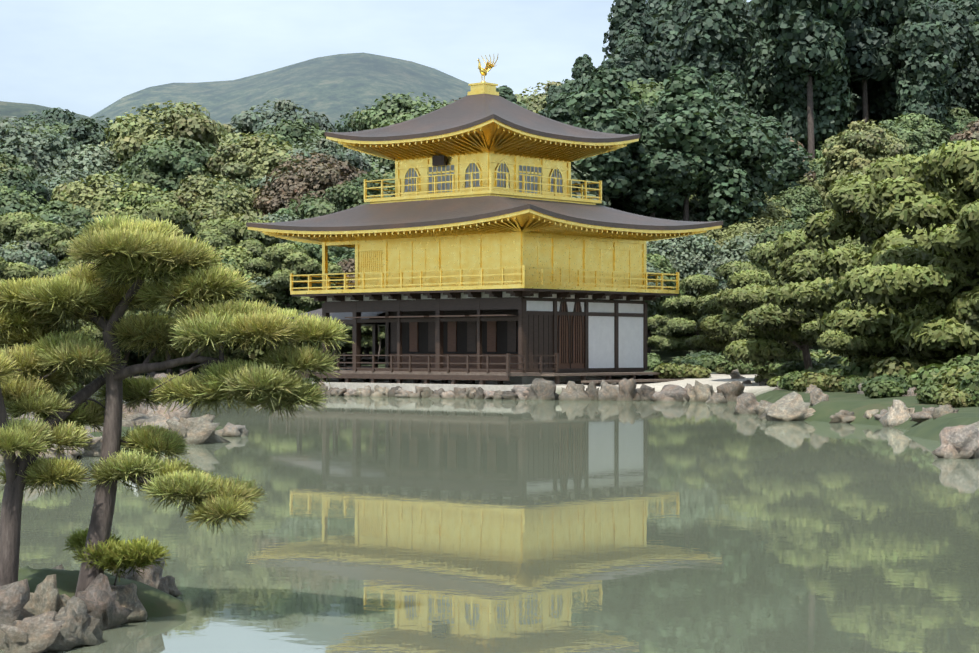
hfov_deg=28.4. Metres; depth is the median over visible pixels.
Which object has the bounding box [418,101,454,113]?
forest tree
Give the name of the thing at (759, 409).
shore rock
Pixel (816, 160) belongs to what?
forest tree
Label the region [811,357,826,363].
shore shrub
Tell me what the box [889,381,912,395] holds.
shore shrub
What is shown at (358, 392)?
shore rock
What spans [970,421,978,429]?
shore rock
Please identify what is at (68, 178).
forest tree
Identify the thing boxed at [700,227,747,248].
forest tree
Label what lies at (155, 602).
islet
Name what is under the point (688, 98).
cedar
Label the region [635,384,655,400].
shore rock
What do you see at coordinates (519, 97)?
forest tree
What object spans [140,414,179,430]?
shore rock
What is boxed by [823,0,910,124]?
forest tree
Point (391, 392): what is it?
shore rock
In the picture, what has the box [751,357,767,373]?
shore shrub
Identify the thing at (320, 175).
forest tree
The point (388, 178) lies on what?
forest tree
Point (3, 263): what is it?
shore pine
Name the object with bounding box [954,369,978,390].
shore shrub
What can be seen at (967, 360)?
shore shrub
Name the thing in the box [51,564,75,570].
shore rock
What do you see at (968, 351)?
shore shrub
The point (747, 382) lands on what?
shore rock
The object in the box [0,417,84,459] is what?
shore rock
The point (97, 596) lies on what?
shore rock
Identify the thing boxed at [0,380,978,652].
pond water
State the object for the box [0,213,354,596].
pine
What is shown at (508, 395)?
shore rock
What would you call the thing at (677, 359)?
shore shrub
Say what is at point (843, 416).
shore rock
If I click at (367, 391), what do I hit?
shore rock
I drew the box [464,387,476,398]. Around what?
shore rock
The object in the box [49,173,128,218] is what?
forest tree
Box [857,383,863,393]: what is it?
shore rock
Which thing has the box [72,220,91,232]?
shore tree
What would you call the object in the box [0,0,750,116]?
sky
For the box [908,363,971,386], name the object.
shore shrub
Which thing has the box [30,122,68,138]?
forest tree
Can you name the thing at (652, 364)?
shore shrub
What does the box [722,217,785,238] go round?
forest tree
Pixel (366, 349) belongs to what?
forest tree
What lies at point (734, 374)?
shore rock
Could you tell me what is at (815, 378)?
shore shrub
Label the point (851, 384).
shore shrub
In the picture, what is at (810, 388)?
shore rock
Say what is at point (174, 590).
shore rock
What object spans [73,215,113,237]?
forest tree
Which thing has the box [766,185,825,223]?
forest tree
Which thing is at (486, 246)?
golden pavilion
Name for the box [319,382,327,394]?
shore rock
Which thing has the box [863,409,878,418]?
shore rock
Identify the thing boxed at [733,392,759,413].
shore rock
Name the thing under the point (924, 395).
shore shrub
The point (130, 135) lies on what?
forest tree
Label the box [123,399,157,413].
shore rock
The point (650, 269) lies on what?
forest tree
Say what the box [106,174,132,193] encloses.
forest tree
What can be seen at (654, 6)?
forest tree
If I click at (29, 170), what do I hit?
forest tree
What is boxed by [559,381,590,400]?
shore rock
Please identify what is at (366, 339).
forest tree
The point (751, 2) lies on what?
forest tree
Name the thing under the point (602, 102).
cedar
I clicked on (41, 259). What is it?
forest tree
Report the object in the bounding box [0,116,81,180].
forest tree
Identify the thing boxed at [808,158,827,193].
forest tree
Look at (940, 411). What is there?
shore rock
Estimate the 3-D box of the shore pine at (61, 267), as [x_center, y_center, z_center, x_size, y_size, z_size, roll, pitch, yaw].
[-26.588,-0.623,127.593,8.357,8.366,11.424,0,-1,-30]
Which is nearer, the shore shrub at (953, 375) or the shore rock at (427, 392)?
the shore shrub at (953, 375)
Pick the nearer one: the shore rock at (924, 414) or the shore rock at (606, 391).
the shore rock at (924, 414)
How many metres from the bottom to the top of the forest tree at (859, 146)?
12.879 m
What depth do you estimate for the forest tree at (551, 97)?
201.43 m
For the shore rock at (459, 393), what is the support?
on the ground
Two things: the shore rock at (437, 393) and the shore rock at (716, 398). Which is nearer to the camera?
the shore rock at (716, 398)
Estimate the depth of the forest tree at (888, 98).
204.89 m
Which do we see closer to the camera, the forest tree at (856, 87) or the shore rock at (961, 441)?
the shore rock at (961, 441)
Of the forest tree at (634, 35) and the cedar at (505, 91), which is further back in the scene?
the forest tree at (634, 35)
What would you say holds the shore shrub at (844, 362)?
on the ground
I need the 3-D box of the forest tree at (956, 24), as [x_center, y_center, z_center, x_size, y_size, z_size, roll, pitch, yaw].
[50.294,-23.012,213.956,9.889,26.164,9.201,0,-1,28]
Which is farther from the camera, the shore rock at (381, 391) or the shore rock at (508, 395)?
the shore rock at (381, 391)
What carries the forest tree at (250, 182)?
on the ground
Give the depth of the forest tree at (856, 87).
209.41 m
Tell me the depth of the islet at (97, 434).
39.30 m
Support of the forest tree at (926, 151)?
on the ground
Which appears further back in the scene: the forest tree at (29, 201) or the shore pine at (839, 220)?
the forest tree at (29, 201)
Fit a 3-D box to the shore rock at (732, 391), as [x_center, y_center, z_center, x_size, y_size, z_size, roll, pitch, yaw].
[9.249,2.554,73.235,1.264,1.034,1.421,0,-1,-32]
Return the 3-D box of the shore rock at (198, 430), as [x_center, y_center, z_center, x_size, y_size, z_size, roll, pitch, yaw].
[-6.207,2.231,41.139,1.348,0.805,1.743,10,-5,-29]
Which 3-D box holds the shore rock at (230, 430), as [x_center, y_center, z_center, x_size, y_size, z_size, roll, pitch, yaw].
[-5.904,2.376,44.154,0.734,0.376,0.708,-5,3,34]
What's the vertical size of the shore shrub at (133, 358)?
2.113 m
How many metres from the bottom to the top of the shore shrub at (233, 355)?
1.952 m
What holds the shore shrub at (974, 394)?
on the ground
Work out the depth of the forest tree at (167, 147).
192.82 m
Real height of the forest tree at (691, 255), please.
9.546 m
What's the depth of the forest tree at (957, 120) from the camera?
202.96 m
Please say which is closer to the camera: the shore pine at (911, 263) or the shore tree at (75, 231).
the shore pine at (911, 263)
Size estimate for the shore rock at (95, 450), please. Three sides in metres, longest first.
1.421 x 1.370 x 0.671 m
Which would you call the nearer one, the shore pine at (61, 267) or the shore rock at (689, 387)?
the shore rock at (689, 387)
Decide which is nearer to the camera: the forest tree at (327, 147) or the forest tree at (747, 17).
the forest tree at (327, 147)
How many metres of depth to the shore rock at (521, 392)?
75.66 m
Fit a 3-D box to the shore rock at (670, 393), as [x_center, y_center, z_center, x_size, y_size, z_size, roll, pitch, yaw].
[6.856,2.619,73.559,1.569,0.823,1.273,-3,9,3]
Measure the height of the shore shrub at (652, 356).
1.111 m
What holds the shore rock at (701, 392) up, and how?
in the pond water
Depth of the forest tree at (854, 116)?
222.97 m
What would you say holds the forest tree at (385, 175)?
on the ground
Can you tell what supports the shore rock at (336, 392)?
in the pond water
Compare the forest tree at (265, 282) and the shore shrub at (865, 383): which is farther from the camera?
the forest tree at (265, 282)
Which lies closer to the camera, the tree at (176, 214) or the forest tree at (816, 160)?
the tree at (176, 214)
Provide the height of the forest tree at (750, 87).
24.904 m
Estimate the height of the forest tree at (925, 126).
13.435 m
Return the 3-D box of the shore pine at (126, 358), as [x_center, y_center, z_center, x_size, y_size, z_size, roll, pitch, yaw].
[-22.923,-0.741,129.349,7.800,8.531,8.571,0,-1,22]
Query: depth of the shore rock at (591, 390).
75.17 m
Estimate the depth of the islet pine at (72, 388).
41.96 m
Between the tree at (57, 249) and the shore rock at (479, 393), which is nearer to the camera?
the shore rock at (479, 393)
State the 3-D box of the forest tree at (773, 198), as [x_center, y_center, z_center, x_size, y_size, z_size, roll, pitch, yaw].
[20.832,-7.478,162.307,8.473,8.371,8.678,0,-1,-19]
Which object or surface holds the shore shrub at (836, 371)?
on the ground
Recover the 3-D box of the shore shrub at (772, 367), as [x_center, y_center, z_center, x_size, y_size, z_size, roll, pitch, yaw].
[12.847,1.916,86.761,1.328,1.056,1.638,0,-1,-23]
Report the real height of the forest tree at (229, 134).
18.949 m
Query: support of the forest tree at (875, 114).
on the ground
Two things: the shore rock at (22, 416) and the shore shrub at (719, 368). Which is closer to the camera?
the shore rock at (22, 416)
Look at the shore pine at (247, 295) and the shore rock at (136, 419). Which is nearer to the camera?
the shore rock at (136, 419)
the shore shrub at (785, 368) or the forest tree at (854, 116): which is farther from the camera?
the forest tree at (854, 116)
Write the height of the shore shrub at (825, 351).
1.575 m
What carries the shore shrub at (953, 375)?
on the ground
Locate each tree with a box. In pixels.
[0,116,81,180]
[0,152,42,181]
[0,162,30,182]
[0,167,52,210]
[0,185,52,213]
[0,188,25,212]
[0,202,66,228]
[0,211,79,251]
[0,240,58,270]
[14,107,102,133]
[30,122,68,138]
[31,167,118,196]
[31,200,93,228]
[36,214,85,229]
[37,144,124,186]
[44,171,128,184]
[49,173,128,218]
[57,116,117,149]
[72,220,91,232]
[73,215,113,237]
[91,181,179,216]
[101,100,225,174]
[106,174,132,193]
[111,154,143,182]
[117,139,216,179]
[117,201,195,239]
[119,134,218,193]
[132,104,169,127]
[169,173,263,226]
[188,245,242,350]
[194,218,265,258]
[195,214,242,226]
[206,133,301,198]
[206,173,268,213]
[212,246,263,348]
[218,132,252,144]
[219,123,237,138]
[221,130,238,141]
[223,210,270,222]
[229,98,336,139]
[231,124,320,150]
[243,277,270,350]
[246,119,373,175]
[252,151,367,219]
[256,163,307,217]
[258,212,307,247]
[266,278,343,311]
[275,188,336,220]
[280,118,325,138]
[283,240,346,263]
[284,136,370,173]
[325,171,394,213]
[328,249,368,359]
[330,326,384,359]
[331,105,411,131]
[331,258,368,361]
[342,149,388,173]
[343,247,354,254]
[346,92,446,130]
[365,113,418,174]
[378,172,394,179]
[380,171,394,189]
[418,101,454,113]
[514,80,562,106]
[524,96,546,114]
[538,85,560,116]
[556,54,594,93]
[571,161,611,206]
[598,29,655,79]
[602,0,657,58]
[610,39,660,87]
[610,78,716,218]
[640,0,692,84]
[644,260,666,317]
[646,234,723,351]
[646,254,687,354]
[647,0,663,14]
[659,0,671,13]
[664,209,720,234]
[668,0,764,99]
[689,192,783,212]
[695,232,761,294]
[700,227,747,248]
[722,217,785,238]
[734,0,758,73]
[739,218,805,263]
[743,17,753,106]
[743,21,785,125]
[745,0,758,16]
[749,0,862,161]
[753,196,791,228]
[757,53,853,151]
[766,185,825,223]
[784,126,851,154]
[787,137,816,186]
[789,174,827,198]
[805,137,833,160]
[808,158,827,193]
[809,156,825,166]
[820,120,908,192]
[820,191,828,209]
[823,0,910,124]
[828,165,871,210]
[834,75,852,128]
[845,84,887,127]
[847,77,887,125]
[848,88,861,121]
[872,0,961,119]
[877,119,933,156]
[881,113,953,149]
[888,0,953,123]
[915,139,965,158]
[927,0,956,7]
[935,0,978,116]
[937,106,978,143]
[949,119,978,144]
[955,0,978,117]
[974,40,978,58]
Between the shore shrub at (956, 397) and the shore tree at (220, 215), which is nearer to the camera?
the shore shrub at (956, 397)
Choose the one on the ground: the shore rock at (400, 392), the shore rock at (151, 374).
the shore rock at (400, 392)
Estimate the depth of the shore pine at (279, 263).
127.40 m
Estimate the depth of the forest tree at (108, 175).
185.61 m
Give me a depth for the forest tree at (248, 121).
237.09 m
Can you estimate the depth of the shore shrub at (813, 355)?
88.84 m
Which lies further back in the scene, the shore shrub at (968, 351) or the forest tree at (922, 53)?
the forest tree at (922, 53)
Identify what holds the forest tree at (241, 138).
on the ground
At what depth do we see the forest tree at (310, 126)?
236.25 m
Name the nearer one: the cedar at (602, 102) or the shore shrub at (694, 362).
the shore shrub at (694, 362)
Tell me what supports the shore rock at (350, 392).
in the pond water
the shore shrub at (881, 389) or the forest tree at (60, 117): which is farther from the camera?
the forest tree at (60, 117)
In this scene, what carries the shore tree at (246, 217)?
on the ground
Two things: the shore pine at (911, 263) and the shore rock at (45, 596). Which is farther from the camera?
the shore pine at (911, 263)
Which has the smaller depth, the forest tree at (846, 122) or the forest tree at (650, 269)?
the forest tree at (650, 269)
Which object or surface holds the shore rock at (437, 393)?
on the ground
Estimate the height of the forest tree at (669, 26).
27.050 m
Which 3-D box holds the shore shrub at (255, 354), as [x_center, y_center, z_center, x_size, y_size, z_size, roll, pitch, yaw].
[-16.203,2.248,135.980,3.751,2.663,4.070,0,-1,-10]
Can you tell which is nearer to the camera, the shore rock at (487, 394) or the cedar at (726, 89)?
the shore rock at (487, 394)
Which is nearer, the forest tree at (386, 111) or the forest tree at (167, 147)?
the forest tree at (167, 147)
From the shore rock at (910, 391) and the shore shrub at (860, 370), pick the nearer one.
the shore rock at (910, 391)
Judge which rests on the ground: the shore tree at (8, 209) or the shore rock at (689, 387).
the shore tree at (8, 209)
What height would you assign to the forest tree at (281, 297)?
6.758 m
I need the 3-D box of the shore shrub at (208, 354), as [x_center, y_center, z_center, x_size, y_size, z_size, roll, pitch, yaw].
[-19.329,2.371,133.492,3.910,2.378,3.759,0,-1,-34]
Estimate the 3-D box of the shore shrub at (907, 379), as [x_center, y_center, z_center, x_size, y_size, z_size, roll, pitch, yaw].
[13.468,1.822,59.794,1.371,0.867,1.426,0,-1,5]
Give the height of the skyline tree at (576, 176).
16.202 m
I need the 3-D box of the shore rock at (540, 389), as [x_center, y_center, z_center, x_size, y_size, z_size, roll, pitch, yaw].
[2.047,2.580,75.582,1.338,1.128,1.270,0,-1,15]
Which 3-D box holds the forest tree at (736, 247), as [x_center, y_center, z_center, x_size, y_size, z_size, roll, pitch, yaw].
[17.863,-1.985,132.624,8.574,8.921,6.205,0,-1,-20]
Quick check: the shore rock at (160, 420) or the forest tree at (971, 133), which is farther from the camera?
the forest tree at (971, 133)
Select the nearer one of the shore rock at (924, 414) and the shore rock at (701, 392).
the shore rock at (924, 414)
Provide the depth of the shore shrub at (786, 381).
68.22 m
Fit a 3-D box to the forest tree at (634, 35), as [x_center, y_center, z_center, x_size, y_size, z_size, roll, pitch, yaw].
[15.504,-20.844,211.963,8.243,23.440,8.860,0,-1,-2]
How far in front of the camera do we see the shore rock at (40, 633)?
12.64 m
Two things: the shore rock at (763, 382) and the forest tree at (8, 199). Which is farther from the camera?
the forest tree at (8, 199)
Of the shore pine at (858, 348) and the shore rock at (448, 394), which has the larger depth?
the shore rock at (448, 394)
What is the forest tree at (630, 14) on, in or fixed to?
on the ground
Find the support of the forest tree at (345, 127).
on the ground
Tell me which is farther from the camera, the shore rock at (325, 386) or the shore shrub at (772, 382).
the shore rock at (325, 386)
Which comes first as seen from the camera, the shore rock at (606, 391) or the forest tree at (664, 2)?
the shore rock at (606, 391)
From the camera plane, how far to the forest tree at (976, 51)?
210.07 m
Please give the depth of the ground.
1844.04 m
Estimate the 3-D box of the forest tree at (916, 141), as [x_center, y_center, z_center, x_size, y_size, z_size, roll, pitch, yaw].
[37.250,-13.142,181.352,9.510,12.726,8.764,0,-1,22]
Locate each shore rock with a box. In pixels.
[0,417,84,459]
[0,579,33,639]
[0,611,80,652]
[11,412,41,419]
[23,574,70,615]
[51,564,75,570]
[55,596,104,646]
[77,428,101,456]
[77,573,131,630]
[85,425,102,431]
[110,583,147,622]
[118,558,168,593]
[122,411,150,427]
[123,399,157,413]
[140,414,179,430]
[145,372,157,378]
[145,402,191,418]
[153,373,168,379]
[162,575,181,595]
[166,414,230,443]
[215,422,248,436]
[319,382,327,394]
[325,387,338,395]
[329,387,346,395]
[342,388,355,395]
[354,388,362,395]
[360,385,373,396]
[370,385,389,396]
[388,386,401,396]
[395,388,412,396]
[409,386,426,397]
[421,387,433,397]
[428,388,444,397]
[440,390,454,397]
[451,387,465,398]
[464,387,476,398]
[473,387,483,398]
[483,390,493,398]
[491,390,503,398]
[500,391,517,399]
[511,385,528,399]
[526,378,558,399]
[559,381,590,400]
[585,381,598,399]
[598,379,618,400]
[616,378,641,400]
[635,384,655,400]
[649,384,689,401]
[683,383,693,401]
[685,380,713,401]
[705,392,727,403]
[716,381,755,401]
[729,369,745,378]
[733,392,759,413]
[742,380,751,383]
[754,400,772,414]
[758,391,814,420]
[759,378,768,385]
[805,384,816,392]
[810,388,828,405]
[829,410,855,422]
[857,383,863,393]
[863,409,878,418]
[873,409,887,419]
[879,399,914,426]
[906,387,916,395]
[910,407,933,421]
[931,404,958,418]
[932,425,978,458]
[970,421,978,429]
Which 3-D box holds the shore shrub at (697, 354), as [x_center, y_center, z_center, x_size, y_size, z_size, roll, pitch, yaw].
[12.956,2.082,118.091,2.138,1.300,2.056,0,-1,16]
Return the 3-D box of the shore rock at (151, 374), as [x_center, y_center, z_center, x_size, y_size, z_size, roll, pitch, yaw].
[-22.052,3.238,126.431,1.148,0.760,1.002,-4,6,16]
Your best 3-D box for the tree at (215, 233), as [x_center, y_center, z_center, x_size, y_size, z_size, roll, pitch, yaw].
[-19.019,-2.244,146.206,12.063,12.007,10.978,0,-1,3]
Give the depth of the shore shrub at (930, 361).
62.95 m
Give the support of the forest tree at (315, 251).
on the ground
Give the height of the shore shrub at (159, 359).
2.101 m
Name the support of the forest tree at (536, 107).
on the ground
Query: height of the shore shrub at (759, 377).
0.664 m
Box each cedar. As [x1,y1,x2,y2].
[496,85,526,108]
[546,92,579,124]
[566,66,645,201]
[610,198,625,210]
[618,104,698,217]
[652,64,743,220]
[690,102,783,231]
[706,70,755,117]
[754,116,817,198]
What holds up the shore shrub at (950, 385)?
on the ground
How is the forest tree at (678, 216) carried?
on the ground
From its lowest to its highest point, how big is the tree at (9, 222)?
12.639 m
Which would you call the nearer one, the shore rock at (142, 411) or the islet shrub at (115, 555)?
the islet shrub at (115, 555)
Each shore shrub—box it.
[121,347,148,365]
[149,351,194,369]
[188,345,231,367]
[212,348,250,363]
[235,342,272,362]
[647,353,660,360]
[647,359,663,370]
[652,363,686,378]
[669,356,691,364]
[677,363,693,366]
[681,359,703,366]
[683,365,711,378]
[686,350,718,357]
[688,357,703,361]
[700,355,731,371]
[714,362,730,373]
[724,361,757,374]
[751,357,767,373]
[754,372,777,382]
[758,358,788,372]
[767,376,780,386]
[775,360,803,375]
[778,371,805,390]
[794,360,826,371]
[794,375,821,391]
[796,351,824,362]
[801,372,829,390]
[804,364,846,374]
[811,348,832,356]
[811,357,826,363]
[816,356,843,367]
[821,374,850,391]
[824,368,845,374]
[825,351,838,357]
[837,356,851,367]
[842,375,873,392]
[844,362,873,377]
[861,376,889,390]
[863,380,903,398]
[867,357,930,377]
[867,373,912,386]
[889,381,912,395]
[900,354,956,368]
[904,371,919,381]
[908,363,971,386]
[914,381,944,403]
[932,388,973,406]
[933,365,978,387]
[938,358,978,370]
[942,382,957,390]
[943,353,978,366]
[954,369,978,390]
[960,347,978,357]
[962,388,978,406]
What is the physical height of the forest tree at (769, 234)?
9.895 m
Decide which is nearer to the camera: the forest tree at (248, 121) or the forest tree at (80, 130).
the forest tree at (80, 130)
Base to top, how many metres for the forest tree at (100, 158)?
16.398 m
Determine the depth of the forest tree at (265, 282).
134.83 m
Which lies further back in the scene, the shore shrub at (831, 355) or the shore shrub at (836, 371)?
the shore shrub at (831, 355)
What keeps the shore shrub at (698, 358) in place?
on the ground
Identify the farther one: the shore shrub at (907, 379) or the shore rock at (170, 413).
the shore shrub at (907, 379)
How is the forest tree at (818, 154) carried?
on the ground
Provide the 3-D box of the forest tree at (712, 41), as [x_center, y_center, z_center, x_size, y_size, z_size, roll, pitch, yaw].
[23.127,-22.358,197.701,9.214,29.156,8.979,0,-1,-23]
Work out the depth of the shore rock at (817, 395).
55.56 m
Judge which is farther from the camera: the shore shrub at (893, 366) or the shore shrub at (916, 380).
the shore shrub at (893, 366)
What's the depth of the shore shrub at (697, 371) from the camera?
84.09 m
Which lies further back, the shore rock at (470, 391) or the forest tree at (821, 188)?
the forest tree at (821, 188)
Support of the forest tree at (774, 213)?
on the ground
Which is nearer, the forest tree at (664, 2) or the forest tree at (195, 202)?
the forest tree at (195, 202)
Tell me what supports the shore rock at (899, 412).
on the ground
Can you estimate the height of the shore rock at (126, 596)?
0.318 m
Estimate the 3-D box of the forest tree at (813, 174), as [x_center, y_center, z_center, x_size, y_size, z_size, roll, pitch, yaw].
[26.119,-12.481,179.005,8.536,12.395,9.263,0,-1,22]
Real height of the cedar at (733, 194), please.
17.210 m
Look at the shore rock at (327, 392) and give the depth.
82.85 m
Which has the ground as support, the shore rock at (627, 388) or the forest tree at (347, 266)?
the forest tree at (347, 266)
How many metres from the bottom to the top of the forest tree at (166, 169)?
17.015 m
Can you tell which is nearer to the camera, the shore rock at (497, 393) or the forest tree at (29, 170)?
the shore rock at (497, 393)
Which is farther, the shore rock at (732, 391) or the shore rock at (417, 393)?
the shore rock at (417, 393)
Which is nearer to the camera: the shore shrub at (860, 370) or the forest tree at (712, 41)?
the shore shrub at (860, 370)
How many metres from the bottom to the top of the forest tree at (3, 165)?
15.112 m
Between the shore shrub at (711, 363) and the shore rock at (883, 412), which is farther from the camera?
the shore shrub at (711, 363)
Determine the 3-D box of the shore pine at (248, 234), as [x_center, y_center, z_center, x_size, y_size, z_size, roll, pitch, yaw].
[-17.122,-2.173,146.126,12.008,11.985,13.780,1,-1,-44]
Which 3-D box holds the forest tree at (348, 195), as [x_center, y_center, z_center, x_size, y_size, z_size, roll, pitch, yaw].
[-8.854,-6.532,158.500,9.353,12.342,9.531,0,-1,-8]
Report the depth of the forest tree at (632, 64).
200.70 m
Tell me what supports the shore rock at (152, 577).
on the islet at (155, 602)
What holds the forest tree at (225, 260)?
on the ground
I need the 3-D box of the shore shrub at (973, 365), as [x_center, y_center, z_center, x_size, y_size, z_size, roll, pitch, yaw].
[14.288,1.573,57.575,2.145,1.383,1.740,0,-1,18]
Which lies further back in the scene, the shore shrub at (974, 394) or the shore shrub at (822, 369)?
the shore shrub at (822, 369)
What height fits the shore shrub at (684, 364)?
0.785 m
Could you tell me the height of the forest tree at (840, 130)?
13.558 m
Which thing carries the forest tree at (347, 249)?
on the ground
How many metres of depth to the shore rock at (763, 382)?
77.00 m
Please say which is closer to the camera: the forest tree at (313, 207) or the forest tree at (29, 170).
the forest tree at (313, 207)
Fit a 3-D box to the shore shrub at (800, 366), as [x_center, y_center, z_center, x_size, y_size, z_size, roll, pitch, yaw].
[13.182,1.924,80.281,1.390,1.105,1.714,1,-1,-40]
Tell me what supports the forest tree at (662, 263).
on the ground
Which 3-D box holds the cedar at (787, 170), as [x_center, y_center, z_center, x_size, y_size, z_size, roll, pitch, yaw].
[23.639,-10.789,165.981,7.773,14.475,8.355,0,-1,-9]
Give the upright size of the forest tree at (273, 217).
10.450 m
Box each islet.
[18,566,186,617]
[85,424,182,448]
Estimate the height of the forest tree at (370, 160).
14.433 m
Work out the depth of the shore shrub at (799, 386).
66.44 m
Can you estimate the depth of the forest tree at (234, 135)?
212.74 m
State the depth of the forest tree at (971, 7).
221.42 m
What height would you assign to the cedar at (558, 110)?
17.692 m
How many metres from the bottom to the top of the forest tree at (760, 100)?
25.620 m
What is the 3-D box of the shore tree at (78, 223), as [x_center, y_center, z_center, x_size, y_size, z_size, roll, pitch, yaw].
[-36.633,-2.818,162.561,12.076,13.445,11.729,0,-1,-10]
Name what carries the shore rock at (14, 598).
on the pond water
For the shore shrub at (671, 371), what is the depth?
83.91 m
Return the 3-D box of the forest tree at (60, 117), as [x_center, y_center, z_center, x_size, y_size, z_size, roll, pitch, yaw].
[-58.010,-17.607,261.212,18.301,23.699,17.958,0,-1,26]
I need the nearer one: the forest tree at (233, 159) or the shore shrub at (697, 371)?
the shore shrub at (697, 371)
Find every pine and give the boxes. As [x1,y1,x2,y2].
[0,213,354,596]
[0,256,25,281]
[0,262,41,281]
[0,321,77,397]
[6,316,105,399]
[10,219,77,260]
[38,256,142,354]
[122,347,192,366]
[123,278,232,374]
[200,263,258,359]
[233,219,288,343]
[243,242,351,350]
[647,274,729,352]
[685,269,814,362]
[691,241,817,345]
[700,228,845,369]
[762,153,956,355]
[775,233,873,286]
[799,266,961,369]
[815,139,978,359]
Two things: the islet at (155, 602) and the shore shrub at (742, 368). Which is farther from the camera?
the shore shrub at (742, 368)
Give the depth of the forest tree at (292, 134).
187.85 m
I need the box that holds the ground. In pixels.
[0,52,978,441]
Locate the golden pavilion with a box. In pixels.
[246,81,722,392]
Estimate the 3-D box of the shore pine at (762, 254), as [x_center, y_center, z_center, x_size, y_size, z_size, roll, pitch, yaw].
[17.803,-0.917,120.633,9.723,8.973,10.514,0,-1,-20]
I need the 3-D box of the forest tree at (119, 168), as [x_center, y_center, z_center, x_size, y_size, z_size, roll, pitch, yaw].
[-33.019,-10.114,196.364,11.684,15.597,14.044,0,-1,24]
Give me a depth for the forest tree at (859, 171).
158.59 m
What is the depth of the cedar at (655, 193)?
149.07 m
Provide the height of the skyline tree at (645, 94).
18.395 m
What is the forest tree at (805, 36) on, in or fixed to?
on the ground
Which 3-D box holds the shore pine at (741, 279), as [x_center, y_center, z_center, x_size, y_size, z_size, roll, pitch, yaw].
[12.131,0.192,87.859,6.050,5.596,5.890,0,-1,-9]
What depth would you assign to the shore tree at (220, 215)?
162.58 m
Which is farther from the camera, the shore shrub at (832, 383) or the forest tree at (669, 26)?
the forest tree at (669, 26)
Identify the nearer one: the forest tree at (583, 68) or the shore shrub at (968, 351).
the shore shrub at (968, 351)
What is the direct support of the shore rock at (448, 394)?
on the ground
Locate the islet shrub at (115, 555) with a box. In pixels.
[62,527,172,585]
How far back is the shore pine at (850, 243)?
115.54 m
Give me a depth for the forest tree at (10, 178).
170.88 m
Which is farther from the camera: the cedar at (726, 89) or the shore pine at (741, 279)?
the cedar at (726, 89)
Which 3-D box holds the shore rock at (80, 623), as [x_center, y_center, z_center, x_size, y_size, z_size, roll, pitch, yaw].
[-2.845,1.995,13.017,0.457,0.369,0.499,2,-8,23]
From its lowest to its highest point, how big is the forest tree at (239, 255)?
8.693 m
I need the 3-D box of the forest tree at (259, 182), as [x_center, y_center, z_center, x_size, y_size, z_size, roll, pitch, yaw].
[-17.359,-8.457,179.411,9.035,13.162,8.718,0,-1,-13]
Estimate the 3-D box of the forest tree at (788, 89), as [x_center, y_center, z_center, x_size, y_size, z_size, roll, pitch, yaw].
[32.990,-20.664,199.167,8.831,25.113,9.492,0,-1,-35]
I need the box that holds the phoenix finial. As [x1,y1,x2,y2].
[477,54,497,80]
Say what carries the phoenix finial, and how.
on the golden pavilion
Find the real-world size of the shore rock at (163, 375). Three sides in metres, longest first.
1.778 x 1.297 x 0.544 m
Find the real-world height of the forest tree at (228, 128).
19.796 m
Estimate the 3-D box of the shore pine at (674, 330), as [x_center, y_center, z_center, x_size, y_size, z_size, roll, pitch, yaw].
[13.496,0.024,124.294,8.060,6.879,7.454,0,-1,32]
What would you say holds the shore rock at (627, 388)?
in the pond water
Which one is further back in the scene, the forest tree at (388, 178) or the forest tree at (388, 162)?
the forest tree at (388, 162)
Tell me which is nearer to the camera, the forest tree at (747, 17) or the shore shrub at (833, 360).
the shore shrub at (833, 360)
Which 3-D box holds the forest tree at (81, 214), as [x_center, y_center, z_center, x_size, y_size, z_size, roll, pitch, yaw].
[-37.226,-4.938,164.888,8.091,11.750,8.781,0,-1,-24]
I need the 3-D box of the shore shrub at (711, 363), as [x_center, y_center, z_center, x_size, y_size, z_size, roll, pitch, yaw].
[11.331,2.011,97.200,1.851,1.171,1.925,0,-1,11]
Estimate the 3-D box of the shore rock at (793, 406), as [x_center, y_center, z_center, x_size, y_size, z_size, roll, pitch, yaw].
[8.306,2.400,53.792,2.047,0.733,1.560,-20,21,-37]
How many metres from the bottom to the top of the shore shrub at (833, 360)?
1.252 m
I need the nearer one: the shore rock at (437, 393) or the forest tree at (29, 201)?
the shore rock at (437, 393)
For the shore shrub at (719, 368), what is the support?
on the ground

